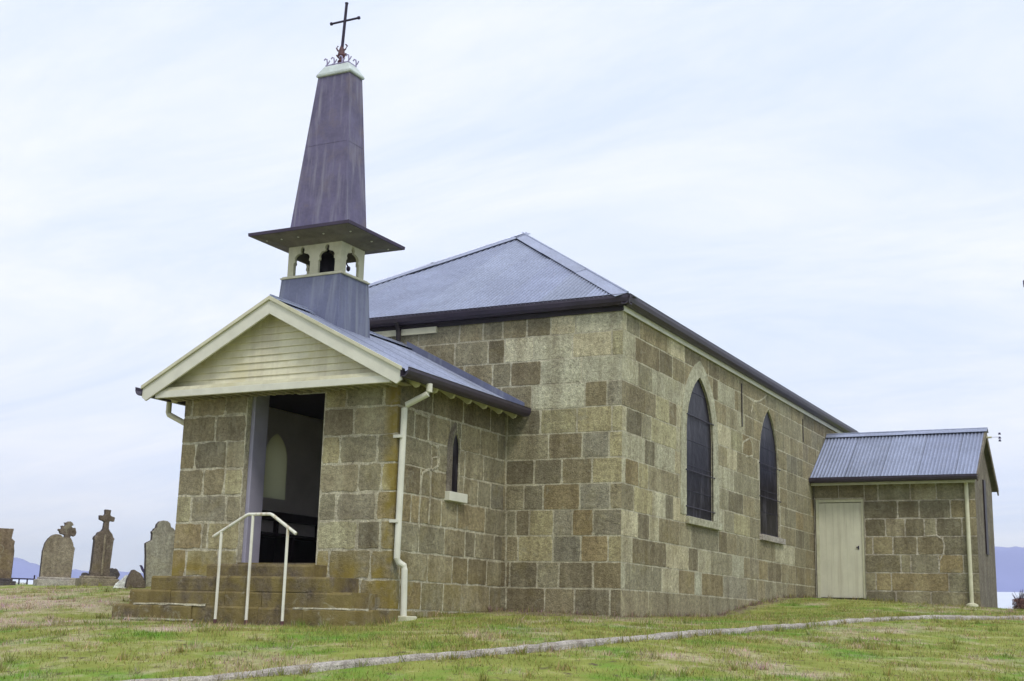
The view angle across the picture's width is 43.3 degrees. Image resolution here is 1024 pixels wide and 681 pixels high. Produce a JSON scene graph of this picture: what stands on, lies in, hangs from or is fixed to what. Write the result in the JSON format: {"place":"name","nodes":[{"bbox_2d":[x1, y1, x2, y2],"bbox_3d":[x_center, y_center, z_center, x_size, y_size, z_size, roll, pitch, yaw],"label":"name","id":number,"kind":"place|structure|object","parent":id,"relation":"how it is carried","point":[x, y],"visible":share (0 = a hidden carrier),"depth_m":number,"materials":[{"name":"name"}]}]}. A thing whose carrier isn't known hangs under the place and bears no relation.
{"place":"outdoors","nodes":[
{"label":"outdoors","id":0,"kind":"place"},
{"bbox_2d":[0,581,1023,680],"bbox_3d":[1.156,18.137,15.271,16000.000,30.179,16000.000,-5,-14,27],"label":"ground","id":1,"kind":"structure","parent":0,"point":[594,663],"depth_m":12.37,"materials":[{"name":"green plant"}]},
{"bbox_2d":[0,528,15,585],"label":"headstone","id":2,"kind":"object","parent":1,"relation":"on","point":[7,542],"visible":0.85,"depth_m":27.11,"materials":[{"name":"brown stone"}]},
{"bbox_2d":[11,575,34,583],"bbox_3d":[-11.018,5.469,28.974,0.549,0.400,0.040,8,-14,-29],"label":"grave railing","id":3,"kind":"object","parent":1,"relation":"on","point":[24,578],"visible":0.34,"depth_m":29.01,"materials":[{"name":"metal"}]},
{"bbox_2d":[33,521,76,585],"bbox_3d":[-9.716,4.701,27.615,0.860,1.656,0.450,8,-14,-29],"label":"headstone","id":4,"kind":"object","parent":1,"relation":"on","point":[57,556],"visible":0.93,"depth_m":27.53,"materials":[{"name":"stone"}]},
{"bbox_2d":[75,509,118,585],"bbox_3d":[-8.668,4.494,27.108,0.780,1.873,0.500,9,-14,-31],"label":"headstone","id":5,"kind":"object","parent":1,"relation":"on","point":[101,553],"visible":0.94,"depth_m":27.03,"materials":[{"name":"grey stone"}]},
{"bbox_2d":[110,568,119,578],"bbox_3d":[-9.622,5.643,31.028,0.277,0.321,0.400,8,-14,-29],"label":"headstone","id":6,"kind":"object","parent":1,"relation":"on","point":[114,572],"visible":0.48,"depth_m":30.87,"materials":[{"name":"grey stone"}]},
{"bbox_2d":[113,575,127,588],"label":"fallen slab","id":7,"kind":"structure","parent":1,"relation":"on","point":[119,584],"depth_m":24.38,"materials":[{"name":"stone"}]},
{"bbox_2d":[124,570,145,587],"bbox_3d":[-7.014,4.442,24.027,0.368,0.332,0.130,8,-14,-29],"label":"headstone","id":8,"kind":"object","parent":1,"relation":"on","point":[134,578],"visible":1,"depth_m":23.96,"materials":[{"name":"grey stone"}]},
{"bbox_2d":[144,520,174,586],"bbox_3d":[-7.122,4.322,26.102,0.651,1.343,0.160,8,-14,-28],"label":"headstone","id":9,"kind":"object","parent":1,"relation":"on","point":[158,552],"visible":0.76,"depth_m":26.03,"materials":[{"name":"grey stone"}]},
{"bbox_2d":[109,564,397,626],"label":"stone steps","id":10,"kind":"structure","parent":1,"relation":"on","point":[314,594],"depth_m":16.91,"materials":[{"name":"brown stone"}]},
{"bbox_2d":[212,512,296,624],"bbox_3d":[-3.401,3.062,16.816,1.381,1.624,0.052,-5,-14,27],"label":"handrail","id":11,"kind":"object","parent":1,"relation":"on","point":[280,521],"visible":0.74,"depth_m":16.86,"materials":[{"name":"white metal"}]},
{"bbox_2d":[135,2,1000,620],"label":"church","id":12,"kind":"structure","parent":1,"relation":"on","point":[521,422],"depth_m":19.44,"materials":[{"name":"stone"}]},
{"bbox_2d":[263,434,286,499],"bbox_3d":[-3.674,1.944,19.997,0.010,1.010,0.580,-5,-14,27],"label":"porch window","id":13,"kind":"structure","parent":12,"relation":"in","point":[276,453],"depth_m":20.00,"materials":[{"name":"grey glass"}]},
{"bbox_2d":[259,510,317,562],"bbox_3d":[-3.522,3.023,19.606,0.425,0.845,2.530,-5,-14,27],"label":"wooden bench","id":14,"kind":"object","parent":12,"relation":"on","point":[301,549],"visible":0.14,"depth_m":19.76,"materials":[{"name":"brown wood"}]},
{"bbox_2d":[444,422,467,503],"bbox_3d":[-0.820,1.720,18.338,0.190,1.152,0.510,-5,-14,27],"label":"lancet window","id":15,"kind":"structure","parent":12,"relation":"in","point":[451,494],"depth_m":18.27,"materials":[{"name":"black glass"}]},
{"bbox_2d":[680,361,721,530],"bbox_3d":[3.092,1.745,21.972,0.375,2.835,1.920,-5,-14,27],"label":"window","id":16,"kind":"structure","parent":12,"relation":"in","point":[695,432],"depth_m":21.93,"materials":[{"name":"black glass"}]},
{"bbox_2d":[759,412,785,544],"bbox_3d":[5.016,2.684,25.599,0.375,2.625,1.580,-5,-14,27],"label":"window","id":17,"kind":"structure","parent":12,"relation":"in","point":[768,462],"depth_m":25.53,"materials":[{"name":"black glass"}]},
{"bbox_2d":[819,503,863,597],"bbox_3d":[7.125,4.537,27.914,0.921,2.025,0.062,-5,-14,27],"label":"vestry door","id":18,"kind":"structure","parent":12,"relation":"in","point":[840,524],"depth_m":27.91,"materials":[{"name":"paint"}]},
{"bbox_2d":[122,615,1023,680],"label":"kerb","id":19,"kind":"structure","parent":1,"relation":"on","point":[344,664],"depth_m":11.63,"materials":[{"name":"concrete"}]},
{"bbox_2d":[1012,590,1023,608],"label":"shrub","id":20,"kind":"object","parent":1,"relation":"on","point":[1019,603],"visible":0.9,"depth_m":26.98,"materials":[{"name":"brown plant"}]},
{"bbox_2d":[0,0,1023,572],"label":"sky","id":21,"kind":"structure","parent":0,"point":[828,194],"materials":[{"name":"white"}]},
{"bbox_2d":[11,546,1023,591],"bbox_3d":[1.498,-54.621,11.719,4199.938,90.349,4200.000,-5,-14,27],"label":"hills","id":22,"kind":"structure","parent":0,"point":[1009,562],"depth_m":1263.70,"materials":[{"name":"blue"}]},
{"bbox_2d":[13,580,1023,608],"bbox_3d":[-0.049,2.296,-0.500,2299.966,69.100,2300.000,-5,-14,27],"label":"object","id":23,"kind":"structure","parent":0,"point":[1004,599],"depth_m":1016.00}
]}

